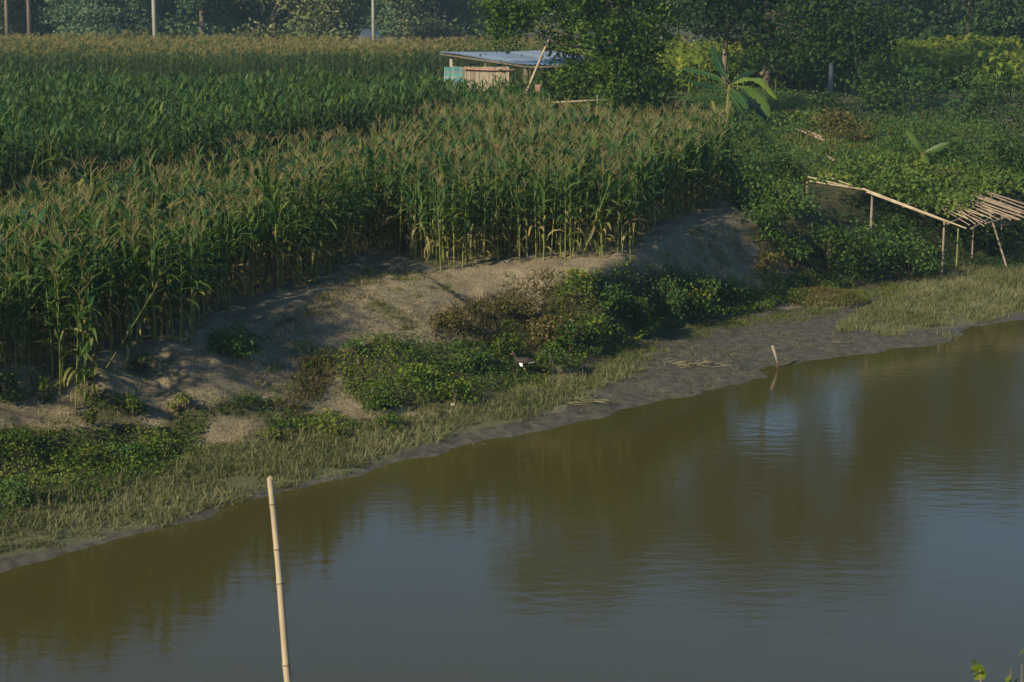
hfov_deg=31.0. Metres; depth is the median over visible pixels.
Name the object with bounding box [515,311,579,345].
shrub
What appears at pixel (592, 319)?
shrub
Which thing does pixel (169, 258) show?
maize plant
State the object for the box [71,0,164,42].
tree
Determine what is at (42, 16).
tree
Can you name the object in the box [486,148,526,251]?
maize plant
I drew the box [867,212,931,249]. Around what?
shrub
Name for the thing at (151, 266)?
maize plant
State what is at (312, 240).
maize plant
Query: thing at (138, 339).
maize plant
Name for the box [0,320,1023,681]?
river water
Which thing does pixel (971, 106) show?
shrub
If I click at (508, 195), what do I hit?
maize plant
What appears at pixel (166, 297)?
maize plant
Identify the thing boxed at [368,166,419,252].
maize plant
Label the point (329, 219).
maize plant
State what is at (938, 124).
terrace weed cover
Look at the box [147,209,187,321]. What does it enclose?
maize plant
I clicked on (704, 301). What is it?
shrub
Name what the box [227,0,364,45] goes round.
tree
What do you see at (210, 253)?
maize plant
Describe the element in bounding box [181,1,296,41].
tree
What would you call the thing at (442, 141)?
maize field
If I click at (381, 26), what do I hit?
tree
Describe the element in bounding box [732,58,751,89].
crop plant
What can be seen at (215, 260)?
maize plant
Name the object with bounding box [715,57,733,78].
crop plant
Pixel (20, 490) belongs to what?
shrub
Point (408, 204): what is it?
maize plant
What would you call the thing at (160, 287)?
maize plant
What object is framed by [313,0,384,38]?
tree
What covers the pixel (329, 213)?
maize plant
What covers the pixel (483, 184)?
maize plant
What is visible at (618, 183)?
maize plant
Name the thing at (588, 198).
maize plant
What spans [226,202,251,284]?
maize plant
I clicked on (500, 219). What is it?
maize plant
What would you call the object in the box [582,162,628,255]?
maize plant
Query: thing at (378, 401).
shrub
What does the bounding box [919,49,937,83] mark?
crop plant
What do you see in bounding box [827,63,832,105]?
grey post
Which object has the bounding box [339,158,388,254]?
maize plant
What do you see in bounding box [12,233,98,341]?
maize plant
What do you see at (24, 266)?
maize plant
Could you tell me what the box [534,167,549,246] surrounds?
maize plant
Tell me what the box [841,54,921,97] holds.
shrub
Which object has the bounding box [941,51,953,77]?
crop plant
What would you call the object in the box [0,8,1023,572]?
ground
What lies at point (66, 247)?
maize plant
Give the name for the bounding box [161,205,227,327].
maize plant
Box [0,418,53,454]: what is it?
shrub
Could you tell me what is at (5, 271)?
maize plant
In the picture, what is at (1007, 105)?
shrub
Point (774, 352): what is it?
stick
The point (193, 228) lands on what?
maize plant
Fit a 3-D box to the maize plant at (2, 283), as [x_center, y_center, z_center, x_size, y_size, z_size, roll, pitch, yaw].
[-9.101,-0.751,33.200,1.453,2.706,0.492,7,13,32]
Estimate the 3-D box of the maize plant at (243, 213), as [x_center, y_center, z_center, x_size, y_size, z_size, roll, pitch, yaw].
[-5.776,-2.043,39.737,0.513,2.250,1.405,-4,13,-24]
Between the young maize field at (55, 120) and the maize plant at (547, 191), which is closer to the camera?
the maize plant at (547, 191)
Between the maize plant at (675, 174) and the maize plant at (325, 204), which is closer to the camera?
the maize plant at (325, 204)
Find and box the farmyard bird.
[511,353,536,371]
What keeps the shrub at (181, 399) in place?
on the ground at (492, 270)
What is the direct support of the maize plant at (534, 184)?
on the ground at (492, 270)
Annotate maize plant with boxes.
[0,220,25,327]
[0,224,76,359]
[0,226,40,348]
[0,226,56,348]
[0,227,43,362]
[0,233,41,343]
[0,242,23,351]
[0,247,41,343]
[0,247,54,355]
[0,257,38,359]
[0,263,57,385]
[0,267,53,389]
[0,268,6,370]
[0,288,50,389]
[1,229,47,350]
[4,233,85,361]
[4,239,32,365]
[7,250,91,377]
[9,250,70,354]
[11,234,52,352]
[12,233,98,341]
[12,263,97,391]
[15,206,68,344]
[15,267,40,370]
[17,209,78,344]
[20,214,67,313]
[29,254,92,390]
[30,229,107,362]
[32,226,84,340]
[32,262,105,395]
[33,214,102,355]
[34,257,113,374]
[37,226,81,347]
[37,250,101,342]
[41,247,68,360]
[42,224,100,321]
[43,248,95,363]
[44,232,96,341]
[47,225,88,348]
[52,234,70,314]
[54,255,115,365]
[54,284,109,409]
[60,297,103,408]
[63,248,106,322]
[65,225,121,352]
[66,223,116,355]
[73,206,145,340]
[74,187,136,329]
[75,232,108,331]
[75,242,102,351]
[79,271,99,401]
[80,229,144,341]
[83,198,128,329]
[84,237,131,348]
[85,254,127,349]
[86,243,135,353]
[92,236,141,323]
[94,223,116,346]
[96,234,158,356]
[100,234,156,347]
[103,224,149,334]
[104,221,157,339]
[105,207,163,327]
[105,284,162,371]
[106,213,166,291]
[106,237,148,327]
[115,219,148,347]
[116,210,187,340]
[116,223,163,326]
[116,224,146,340]
[118,235,156,330]
[119,196,183,340]
[119,234,142,355]
[121,245,165,320]
[122,217,173,328]
[124,216,164,338]
[129,234,180,346]
[130,230,193,338]
[132,237,172,334]
[138,225,195,336]
[139,219,173,332]
[143,241,201,341]
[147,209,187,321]
[147,216,195,334]
[155,218,216,336]
[157,216,196,333]
[159,222,203,327]
[159,235,213,342]
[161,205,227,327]
[163,199,217,279]
[169,236,204,342]
[169,236,220,334]
[172,212,187,309]
[172,216,190,325]
[173,219,212,326]
[181,232,232,320]
[182,218,228,320]
[186,215,235,313]
[186,216,230,290]
[188,236,210,330]
[192,201,226,312]
[197,210,247,304]
[197,226,208,324]
[198,187,243,295]
[198,199,239,308]
[198,206,233,306]
[203,194,251,309]
[204,189,242,291]
[204,200,252,307]
[204,204,252,304]
[204,208,228,312]
[204,221,238,292]
[206,224,239,311]
[209,222,240,296]
[213,203,248,291]
[215,205,255,292]
[215,208,244,296]
[215,225,227,301]
[220,206,267,300]
[222,200,266,296]
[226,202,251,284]
[228,161,295,289]
[230,174,281,280]
[231,192,253,295]
[233,186,285,275]
[234,214,275,295]
[235,212,257,284]
[236,195,256,290]
[237,190,282,294]
[237,207,286,287]
[239,174,291,278]
[241,175,306,284]
[244,198,290,291]
[249,189,288,294]
[251,193,304,290]
[252,172,320,285]
[254,151,301,284]
[254,186,302,280]
[255,182,264,279]
[258,168,310,290]
[270,169,331,284]
[272,190,295,284]
[273,188,331,288]
[274,186,325,284]
[278,166,343,262]
[281,161,327,277]
[281,204,332,286]
[282,167,340,276]
[284,186,308,287]
[285,176,311,279]
[290,178,351,274]
[290,194,340,285]
[291,196,331,280]
[296,172,313,269]
[297,159,329,269]
[302,183,353,273]
[304,154,367,267]
[305,179,343,273]
[306,161,369,265]
[306,170,336,281]
[308,160,333,271]
[308,168,326,285]
[308,174,351,269]
[321,158,378,263]
[325,191,343,279]
[329,163,378,262]
[330,149,377,252]
[330,172,367,260]
[331,181,375,231]
[338,144,382,248]
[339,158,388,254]
[341,178,359,256]
[342,175,389,247]
[348,157,375,254]
[348,163,379,249]
[350,143,405,247]
[350,164,374,250]
[356,143,400,248]
[363,153,383,242]
[368,164,406,252]
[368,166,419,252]
[368,167,399,249]
[369,139,415,250]
[369,157,408,246]
[370,138,422,255]
[374,152,423,252]
[375,143,396,250]
[377,152,407,249]
[381,155,433,253]
[385,168,425,258]
[386,171,411,248]
[390,154,431,251]
[392,149,428,252]
[396,150,430,255]
[396,160,443,260]
[400,176,428,255]
[404,175,417,237]
[405,175,448,251]
[405,178,449,254]
[407,159,460,260]
[411,173,464,262]
[412,175,470,271]
[412,180,429,263]
[414,164,457,260]
[414,181,460,265]
[417,174,450,265]
[422,174,462,263]
[422,180,462,262]
[427,164,482,260]
[428,185,464,264]
[432,168,473,253]
[432,196,450,265]
[439,181,478,267]
[439,184,466,259]
[442,180,483,260]
[445,172,473,266]
[445,175,483,257]
[446,166,464,254]
[447,178,494,266]
[449,198,471,269]
[454,179,482,257]
[456,179,488,260]
[456,192,488,263]
[460,161,478,258]
[460,182,477,260]
[461,158,507,255]
[462,196,497,262]
[463,171,499,254]
[463,172,494,257]
[464,171,503,254]
[473,142,522,227]
[473,182,509,260]
[474,150,515,252]
[474,167,492,254]
[476,165,528,259]
[476,195,500,264]
[480,169,509,254]
[480,171,516,257]
[480,175,523,253]
[482,159,542,255]
[483,167,506,252]
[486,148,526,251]
[486,153,535,254]
[489,172,527,253]
[490,153,524,254]
[491,170,524,256]
[496,191,527,257]
[497,141,529,248]
[501,179,541,255]
[511,168,551,251]
[512,189,527,261]
[518,176,550,259]
[519,170,559,259]
[521,153,570,246]
[521,160,546,258]
[521,171,538,253]
[523,159,568,256]
[524,165,551,252]
[526,157,579,257]
[533,171,581,258]
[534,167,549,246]
[534,169,589,260]
[538,162,595,259]
[540,159,572,252]
[546,152,606,253]
[548,160,585,248]
[551,165,590,250]
[552,144,613,251]
[559,170,577,244]
[567,159,598,250]
[570,170,596,256]
[573,163,592,252]
[576,155,634,254]
[580,163,617,256]
[582,157,623,251]
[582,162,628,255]
[583,181,610,257]
[588,167,606,255]
[591,163,619,252]
[600,174,639,251]
[603,152,659,246]
[603,169,648,253]
[606,176,642,237]
[611,162,631,246]
[621,171,643,264]
[622,150,640,250]
[637,146,668,232]
[644,145,679,222]
[645,120,703,219]
[657,137,693,217]
[659,144,695,220]
[677,132,704,214]
[683,135,704,213]
[703,126,740,207]
[711,129,733,188]
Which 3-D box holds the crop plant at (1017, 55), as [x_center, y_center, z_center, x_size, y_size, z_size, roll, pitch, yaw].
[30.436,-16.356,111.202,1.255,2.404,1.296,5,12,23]
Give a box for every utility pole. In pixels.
[152,0,156,40]
[372,0,374,41]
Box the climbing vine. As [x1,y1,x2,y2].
[810,147,1023,217]
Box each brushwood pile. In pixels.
[560,396,612,406]
[831,340,854,343]
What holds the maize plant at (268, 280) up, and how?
on the ground at (492, 270)
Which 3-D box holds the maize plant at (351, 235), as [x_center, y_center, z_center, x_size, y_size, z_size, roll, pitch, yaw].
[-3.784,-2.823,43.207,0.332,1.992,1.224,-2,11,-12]
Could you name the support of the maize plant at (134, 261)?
on the ground at (492, 270)
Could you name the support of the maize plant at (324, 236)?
on the ground at (492, 270)
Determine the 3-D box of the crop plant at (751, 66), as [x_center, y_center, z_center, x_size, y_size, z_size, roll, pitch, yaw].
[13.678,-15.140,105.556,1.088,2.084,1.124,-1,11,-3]
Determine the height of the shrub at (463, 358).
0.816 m
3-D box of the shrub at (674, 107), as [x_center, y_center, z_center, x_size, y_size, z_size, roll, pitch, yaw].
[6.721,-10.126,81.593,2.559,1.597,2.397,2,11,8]
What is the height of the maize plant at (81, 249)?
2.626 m
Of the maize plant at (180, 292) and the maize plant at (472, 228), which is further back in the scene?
the maize plant at (472, 228)
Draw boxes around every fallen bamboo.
[789,126,825,141]
[803,129,822,137]
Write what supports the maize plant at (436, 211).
on the ground at (492, 270)
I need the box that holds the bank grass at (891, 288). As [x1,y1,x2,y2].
[251,260,954,438]
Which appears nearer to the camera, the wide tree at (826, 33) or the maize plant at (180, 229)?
the maize plant at (180, 229)
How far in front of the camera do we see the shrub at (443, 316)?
39.31 m
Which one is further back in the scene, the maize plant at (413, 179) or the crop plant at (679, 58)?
the crop plant at (679, 58)
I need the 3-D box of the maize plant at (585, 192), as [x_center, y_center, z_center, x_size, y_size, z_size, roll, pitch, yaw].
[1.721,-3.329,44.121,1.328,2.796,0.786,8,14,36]
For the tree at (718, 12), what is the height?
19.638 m
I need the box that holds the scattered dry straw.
[663,357,730,367]
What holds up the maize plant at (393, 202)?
on the ground at (492, 270)
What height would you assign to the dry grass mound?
0.439 m
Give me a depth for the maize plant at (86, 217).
35.31 m
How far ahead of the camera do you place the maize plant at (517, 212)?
43.21 m
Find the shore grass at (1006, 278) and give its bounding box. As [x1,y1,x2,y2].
[0,254,1023,552]
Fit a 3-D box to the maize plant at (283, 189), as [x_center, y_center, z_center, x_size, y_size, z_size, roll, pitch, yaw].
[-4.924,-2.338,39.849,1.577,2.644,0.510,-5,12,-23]
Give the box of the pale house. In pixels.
[679,36,701,42]
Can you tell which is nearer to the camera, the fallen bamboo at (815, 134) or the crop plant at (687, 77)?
the fallen bamboo at (815, 134)
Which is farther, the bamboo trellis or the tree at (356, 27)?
the tree at (356, 27)
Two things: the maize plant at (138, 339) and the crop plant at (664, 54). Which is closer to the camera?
the maize plant at (138, 339)
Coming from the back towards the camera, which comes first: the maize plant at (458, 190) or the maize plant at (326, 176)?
the maize plant at (458, 190)
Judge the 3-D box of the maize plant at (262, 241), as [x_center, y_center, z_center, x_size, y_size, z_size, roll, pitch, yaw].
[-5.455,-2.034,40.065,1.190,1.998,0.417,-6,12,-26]
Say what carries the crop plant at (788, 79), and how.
on the ground at (492, 270)
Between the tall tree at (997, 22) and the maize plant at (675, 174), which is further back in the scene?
the tall tree at (997, 22)
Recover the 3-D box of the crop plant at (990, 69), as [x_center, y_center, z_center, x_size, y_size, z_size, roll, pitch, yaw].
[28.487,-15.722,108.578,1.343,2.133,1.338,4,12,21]
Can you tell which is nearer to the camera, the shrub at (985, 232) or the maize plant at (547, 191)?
the maize plant at (547, 191)
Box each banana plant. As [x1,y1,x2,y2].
[681,45,776,125]
[906,130,948,164]
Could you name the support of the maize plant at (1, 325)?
on the ground at (492, 270)
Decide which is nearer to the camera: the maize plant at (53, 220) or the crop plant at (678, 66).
the maize plant at (53, 220)
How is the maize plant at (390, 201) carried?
on the ground at (492, 270)
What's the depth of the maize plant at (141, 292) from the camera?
36.26 m
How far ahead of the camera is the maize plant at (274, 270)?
40.01 m
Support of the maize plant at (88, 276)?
on the ground at (492, 270)
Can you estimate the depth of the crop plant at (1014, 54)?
109.29 m
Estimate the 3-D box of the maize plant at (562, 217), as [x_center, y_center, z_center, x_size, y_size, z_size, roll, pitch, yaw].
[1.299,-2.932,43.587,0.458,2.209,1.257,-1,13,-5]
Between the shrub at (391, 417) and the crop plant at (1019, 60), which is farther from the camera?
the crop plant at (1019, 60)
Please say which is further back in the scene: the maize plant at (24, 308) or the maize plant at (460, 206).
the maize plant at (460, 206)
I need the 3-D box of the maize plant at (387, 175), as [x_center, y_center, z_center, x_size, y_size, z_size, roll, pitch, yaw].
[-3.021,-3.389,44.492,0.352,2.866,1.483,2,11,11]
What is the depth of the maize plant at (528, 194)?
43.85 m
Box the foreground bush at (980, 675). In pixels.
[969,649,1023,681]
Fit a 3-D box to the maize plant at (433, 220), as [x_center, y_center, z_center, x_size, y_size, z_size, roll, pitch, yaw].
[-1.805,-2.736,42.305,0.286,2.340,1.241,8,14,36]
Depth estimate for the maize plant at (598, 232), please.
43.81 m
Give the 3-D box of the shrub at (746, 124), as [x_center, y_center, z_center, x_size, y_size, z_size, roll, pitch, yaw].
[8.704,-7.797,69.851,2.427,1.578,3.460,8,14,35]
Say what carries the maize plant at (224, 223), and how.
on the ground at (492, 270)
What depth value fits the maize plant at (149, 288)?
35.73 m
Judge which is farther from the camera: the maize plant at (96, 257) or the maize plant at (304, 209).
the maize plant at (304, 209)
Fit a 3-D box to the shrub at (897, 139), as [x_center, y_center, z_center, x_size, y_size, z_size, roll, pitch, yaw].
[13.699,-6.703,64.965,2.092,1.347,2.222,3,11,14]
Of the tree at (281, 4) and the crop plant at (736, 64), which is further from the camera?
the tree at (281, 4)
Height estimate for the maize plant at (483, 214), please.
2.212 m
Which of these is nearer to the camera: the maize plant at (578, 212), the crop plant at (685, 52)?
the maize plant at (578, 212)
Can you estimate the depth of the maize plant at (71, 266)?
33.34 m
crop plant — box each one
[658,50,673,71]
[661,55,676,82]
[661,59,670,82]
[668,59,677,84]
[670,50,686,71]
[671,53,687,91]
[672,56,686,86]
[675,56,692,92]
[679,55,696,90]
[679,57,696,86]
[687,55,711,91]
[688,53,708,86]
[689,58,705,86]
[694,49,713,71]
[695,60,711,88]
[701,57,717,85]
[704,58,720,83]
[712,52,734,84]
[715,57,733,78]
[727,52,748,89]
[727,63,734,86]
[730,54,745,88]
[730,56,753,89]
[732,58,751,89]
[744,57,761,87]
[746,55,761,87]
[771,67,789,88]
[771,71,783,89]
[778,66,798,87]
[790,61,808,89]
[815,66,833,86]
[817,61,837,89]
[834,63,846,89]
[838,62,855,89]
[883,47,901,84]
[894,50,911,82]
[899,52,917,85]
[906,46,929,75]
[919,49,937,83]
[926,48,948,70]
[935,55,952,83]
[938,56,953,84]
[939,51,957,84]
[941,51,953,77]
[949,52,962,74]
[952,53,969,87]
[956,54,972,86]
[963,56,980,85]
[968,51,988,86]
[970,52,989,84]
[973,51,993,83]
[982,49,1002,81]
[986,55,1004,79]
[987,53,1006,90]
[987,60,1000,90]
[990,54,1011,86]
[996,50,1012,83]
[1004,52,1021,84]
[1004,54,1022,89]
[1006,58,1022,90]
[1012,49,1023,85]
[1012,59,1023,91]
[1016,63,1023,90]
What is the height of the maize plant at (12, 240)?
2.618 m
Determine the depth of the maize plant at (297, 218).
40.02 m
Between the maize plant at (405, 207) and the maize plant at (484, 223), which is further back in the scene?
the maize plant at (405, 207)
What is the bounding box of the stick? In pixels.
[771,345,778,367]
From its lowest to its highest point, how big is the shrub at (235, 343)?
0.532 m
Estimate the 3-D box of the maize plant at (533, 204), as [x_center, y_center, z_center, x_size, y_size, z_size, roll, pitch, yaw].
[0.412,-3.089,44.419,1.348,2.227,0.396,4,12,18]
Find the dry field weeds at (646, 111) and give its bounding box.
[459,102,694,132]
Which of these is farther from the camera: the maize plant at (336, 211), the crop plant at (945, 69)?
the crop plant at (945, 69)
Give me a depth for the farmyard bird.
39.00 m
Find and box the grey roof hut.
[348,29,384,53]
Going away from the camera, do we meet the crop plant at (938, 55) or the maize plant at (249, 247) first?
the maize plant at (249, 247)
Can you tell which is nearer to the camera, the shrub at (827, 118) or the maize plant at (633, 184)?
the maize plant at (633, 184)
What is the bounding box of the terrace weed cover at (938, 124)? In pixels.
[668,78,1023,265]
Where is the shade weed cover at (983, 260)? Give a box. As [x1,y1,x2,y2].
[823,191,1023,273]
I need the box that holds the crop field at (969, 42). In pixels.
[547,33,1023,86]
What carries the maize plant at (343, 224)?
on the ground at (492, 270)
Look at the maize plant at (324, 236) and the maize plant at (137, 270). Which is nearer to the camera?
the maize plant at (137, 270)
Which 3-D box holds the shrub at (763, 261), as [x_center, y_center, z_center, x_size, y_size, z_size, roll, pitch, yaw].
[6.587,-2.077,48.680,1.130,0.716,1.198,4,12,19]
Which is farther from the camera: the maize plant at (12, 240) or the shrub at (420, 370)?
the shrub at (420, 370)
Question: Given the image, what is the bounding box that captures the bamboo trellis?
[806,167,1023,274]
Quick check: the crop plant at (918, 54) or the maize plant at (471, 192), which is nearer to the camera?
the maize plant at (471, 192)
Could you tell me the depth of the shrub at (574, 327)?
40.90 m
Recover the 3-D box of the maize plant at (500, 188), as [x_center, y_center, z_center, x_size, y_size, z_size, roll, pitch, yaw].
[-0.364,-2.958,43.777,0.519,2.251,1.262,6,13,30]
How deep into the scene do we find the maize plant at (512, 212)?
44.05 m
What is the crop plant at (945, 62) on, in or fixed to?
on the ground at (492, 270)
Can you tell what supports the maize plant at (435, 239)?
on the ground at (492, 270)
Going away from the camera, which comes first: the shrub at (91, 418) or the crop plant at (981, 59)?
the shrub at (91, 418)
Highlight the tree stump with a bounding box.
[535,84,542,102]
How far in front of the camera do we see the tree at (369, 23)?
203.81 m
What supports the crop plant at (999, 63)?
on the ground at (492, 270)
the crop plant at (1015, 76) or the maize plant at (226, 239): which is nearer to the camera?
the maize plant at (226, 239)
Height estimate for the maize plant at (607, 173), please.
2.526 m
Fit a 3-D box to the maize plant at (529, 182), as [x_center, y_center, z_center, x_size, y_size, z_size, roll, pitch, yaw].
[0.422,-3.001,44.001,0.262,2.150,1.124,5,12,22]
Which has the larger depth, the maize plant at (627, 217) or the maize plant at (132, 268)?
the maize plant at (627, 217)
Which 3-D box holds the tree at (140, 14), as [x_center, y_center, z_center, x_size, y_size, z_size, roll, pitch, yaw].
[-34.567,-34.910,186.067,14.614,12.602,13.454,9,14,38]
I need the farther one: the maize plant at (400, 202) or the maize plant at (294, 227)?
the maize plant at (400, 202)
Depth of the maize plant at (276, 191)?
39.07 m
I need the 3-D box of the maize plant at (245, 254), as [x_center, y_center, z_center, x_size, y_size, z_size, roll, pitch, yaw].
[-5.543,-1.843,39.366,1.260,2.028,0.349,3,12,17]
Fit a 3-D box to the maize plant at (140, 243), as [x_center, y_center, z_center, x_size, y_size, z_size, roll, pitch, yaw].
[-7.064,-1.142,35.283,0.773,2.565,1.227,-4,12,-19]
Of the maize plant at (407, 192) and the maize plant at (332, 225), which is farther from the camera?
the maize plant at (407, 192)
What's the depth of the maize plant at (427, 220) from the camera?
43.65 m
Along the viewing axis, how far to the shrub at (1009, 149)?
59.99 m
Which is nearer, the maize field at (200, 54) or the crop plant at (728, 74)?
the crop plant at (728, 74)
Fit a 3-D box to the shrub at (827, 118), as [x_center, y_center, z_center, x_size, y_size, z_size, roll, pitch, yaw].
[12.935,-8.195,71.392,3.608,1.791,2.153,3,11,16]
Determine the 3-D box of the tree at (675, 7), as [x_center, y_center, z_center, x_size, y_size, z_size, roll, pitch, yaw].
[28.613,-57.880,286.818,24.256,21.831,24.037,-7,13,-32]
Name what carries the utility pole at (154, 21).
on the ground at (492, 270)
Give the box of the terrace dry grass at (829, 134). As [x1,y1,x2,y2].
[758,98,1023,268]
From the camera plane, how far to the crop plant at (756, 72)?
107.90 m
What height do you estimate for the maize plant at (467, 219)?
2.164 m
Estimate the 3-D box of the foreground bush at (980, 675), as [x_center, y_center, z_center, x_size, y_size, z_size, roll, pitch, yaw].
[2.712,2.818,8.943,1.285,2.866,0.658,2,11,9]
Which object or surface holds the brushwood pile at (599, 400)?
on the ground at (492, 270)
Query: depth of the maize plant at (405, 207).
44.73 m
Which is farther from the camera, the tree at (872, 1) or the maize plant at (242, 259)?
the tree at (872, 1)
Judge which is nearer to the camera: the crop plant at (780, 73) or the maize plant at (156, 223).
the maize plant at (156, 223)
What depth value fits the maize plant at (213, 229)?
37.26 m
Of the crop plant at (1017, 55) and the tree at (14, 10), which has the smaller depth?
the crop plant at (1017, 55)
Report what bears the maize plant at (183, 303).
on the ground at (492, 270)
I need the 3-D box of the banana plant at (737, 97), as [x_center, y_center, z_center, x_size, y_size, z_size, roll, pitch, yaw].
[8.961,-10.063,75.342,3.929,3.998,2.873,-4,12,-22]
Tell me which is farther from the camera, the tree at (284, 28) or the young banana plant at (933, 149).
the tree at (284, 28)
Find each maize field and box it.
[0,28,559,84]
[0,59,564,211]
[0,85,761,368]
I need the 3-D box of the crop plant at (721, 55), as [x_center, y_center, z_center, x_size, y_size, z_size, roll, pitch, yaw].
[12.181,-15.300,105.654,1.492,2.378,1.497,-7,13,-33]
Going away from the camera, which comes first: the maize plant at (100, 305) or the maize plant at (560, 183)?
the maize plant at (100, 305)
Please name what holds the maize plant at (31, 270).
on the ground at (492, 270)
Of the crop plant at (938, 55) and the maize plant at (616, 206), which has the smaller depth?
the maize plant at (616, 206)
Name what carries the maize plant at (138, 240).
on the ground at (492, 270)
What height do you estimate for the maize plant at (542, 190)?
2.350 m
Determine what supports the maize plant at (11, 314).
on the ground at (492, 270)
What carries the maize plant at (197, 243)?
on the ground at (492, 270)
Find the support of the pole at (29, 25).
on the ground at (492, 270)
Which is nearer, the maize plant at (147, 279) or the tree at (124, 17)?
the maize plant at (147, 279)
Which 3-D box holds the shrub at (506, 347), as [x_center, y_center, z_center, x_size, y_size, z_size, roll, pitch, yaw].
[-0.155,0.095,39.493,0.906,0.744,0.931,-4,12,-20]
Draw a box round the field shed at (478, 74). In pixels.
[440,50,636,104]
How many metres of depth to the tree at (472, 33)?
196.90 m
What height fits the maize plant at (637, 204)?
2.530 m
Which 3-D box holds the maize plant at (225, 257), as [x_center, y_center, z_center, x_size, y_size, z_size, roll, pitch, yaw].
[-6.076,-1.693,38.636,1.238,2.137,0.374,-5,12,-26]
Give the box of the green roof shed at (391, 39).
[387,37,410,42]
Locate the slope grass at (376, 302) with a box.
[0,223,787,437]
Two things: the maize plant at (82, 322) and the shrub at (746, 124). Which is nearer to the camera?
the maize plant at (82, 322)
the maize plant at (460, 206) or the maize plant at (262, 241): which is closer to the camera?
the maize plant at (262, 241)
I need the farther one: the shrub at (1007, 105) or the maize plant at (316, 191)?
the shrub at (1007, 105)
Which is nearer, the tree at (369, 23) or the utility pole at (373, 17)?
the utility pole at (373, 17)
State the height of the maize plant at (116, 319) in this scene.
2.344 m
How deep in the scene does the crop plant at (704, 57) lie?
105.37 m
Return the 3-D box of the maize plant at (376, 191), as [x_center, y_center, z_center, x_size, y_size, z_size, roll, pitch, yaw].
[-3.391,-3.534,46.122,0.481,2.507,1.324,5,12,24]
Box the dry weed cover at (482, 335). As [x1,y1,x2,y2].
[265,231,803,415]
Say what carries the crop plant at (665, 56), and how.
on the ground at (492, 270)
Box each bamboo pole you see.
[267,476,291,681]
[526,32,551,93]
[547,99,600,102]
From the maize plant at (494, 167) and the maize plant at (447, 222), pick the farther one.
the maize plant at (494, 167)
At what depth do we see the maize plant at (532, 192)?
43.67 m
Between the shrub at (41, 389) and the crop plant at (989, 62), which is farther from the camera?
the crop plant at (989, 62)
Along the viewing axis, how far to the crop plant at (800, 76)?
107.56 m
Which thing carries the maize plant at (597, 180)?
on the ground at (492, 270)
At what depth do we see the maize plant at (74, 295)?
33.09 m
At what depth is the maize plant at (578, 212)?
44.12 m
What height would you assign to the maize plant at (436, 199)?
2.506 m
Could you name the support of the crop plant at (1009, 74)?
on the ground at (492, 270)
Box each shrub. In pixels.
[0,367,20,402]
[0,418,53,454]
[0,469,49,505]
[35,375,52,403]
[47,439,104,474]
[77,366,96,386]
[82,406,99,432]
[100,439,152,471]
[124,387,145,416]
[130,352,156,365]
[136,428,185,458]
[166,393,188,411]
[215,335,266,359]
[259,427,290,442]
[313,421,351,438]
[341,337,371,356]
[358,376,403,414]
[369,411,399,430]
[390,357,448,393]
[426,307,488,334]
[429,372,479,408]
[436,340,494,372]
[480,293,544,320]
[486,329,526,356]
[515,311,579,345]
[531,338,567,374]
[547,311,594,354]
[551,263,599,296]
[565,313,623,342]
[594,277,632,311]
[623,293,663,334]
[649,267,693,318]
[659,94,693,114]
[685,271,726,317]
[699,105,760,132]
[716,114,779,151]
[719,279,752,308]
[721,159,783,208]
[732,194,788,243]
[745,174,828,218]
[749,251,782,273]
[755,109,824,131]
[756,148,813,179]
[770,221,816,262]
[797,84,857,116]
[797,213,867,271]
[799,106,890,143]
[831,216,910,281]
[840,71,917,135]
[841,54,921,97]
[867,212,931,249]
[873,131,917,159]
[877,227,946,277]
[880,50,972,123]
[910,132,986,164]
[928,56,1017,133]
[936,207,1016,251]
[966,119,1023,191]
[970,65,1023,140]
[996,211,1023,240]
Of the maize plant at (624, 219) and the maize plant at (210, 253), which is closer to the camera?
the maize plant at (210, 253)
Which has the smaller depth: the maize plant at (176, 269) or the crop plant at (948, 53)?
the maize plant at (176, 269)
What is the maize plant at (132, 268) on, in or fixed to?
on the ground at (492, 270)
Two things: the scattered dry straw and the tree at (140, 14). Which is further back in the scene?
the tree at (140, 14)
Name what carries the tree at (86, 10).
on the ground at (492, 270)
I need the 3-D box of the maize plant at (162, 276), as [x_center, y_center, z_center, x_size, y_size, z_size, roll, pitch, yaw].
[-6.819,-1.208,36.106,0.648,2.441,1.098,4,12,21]
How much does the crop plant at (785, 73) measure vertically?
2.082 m
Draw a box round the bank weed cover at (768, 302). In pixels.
[531,256,884,370]
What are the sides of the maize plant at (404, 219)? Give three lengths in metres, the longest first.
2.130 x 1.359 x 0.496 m
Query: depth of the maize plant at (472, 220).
43.92 m
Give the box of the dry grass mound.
[781,285,869,308]
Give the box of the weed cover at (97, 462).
[0,318,552,520]
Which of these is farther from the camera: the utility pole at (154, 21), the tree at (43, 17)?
the tree at (43, 17)
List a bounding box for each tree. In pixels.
[0,0,56,37]
[1,0,113,37]
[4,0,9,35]
[24,6,69,25]
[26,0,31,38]
[30,1,74,29]
[36,0,136,41]
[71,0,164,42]
[107,0,223,42]
[135,0,246,44]
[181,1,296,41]
[220,0,367,44]
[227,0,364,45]
[281,0,389,46]
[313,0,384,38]
[353,1,415,36]
[358,0,479,41]
[370,0,492,41]
[418,0,530,40]
[457,0,688,116]
[519,0,625,22]
[636,0,704,21]
[656,0,926,94]
[681,0,772,23]
[840,0,963,21]
[865,0,960,43]
[884,0,1021,46]
[951,0,1023,43]
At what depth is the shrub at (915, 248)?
52.22 m
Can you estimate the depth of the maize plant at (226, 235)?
37.70 m

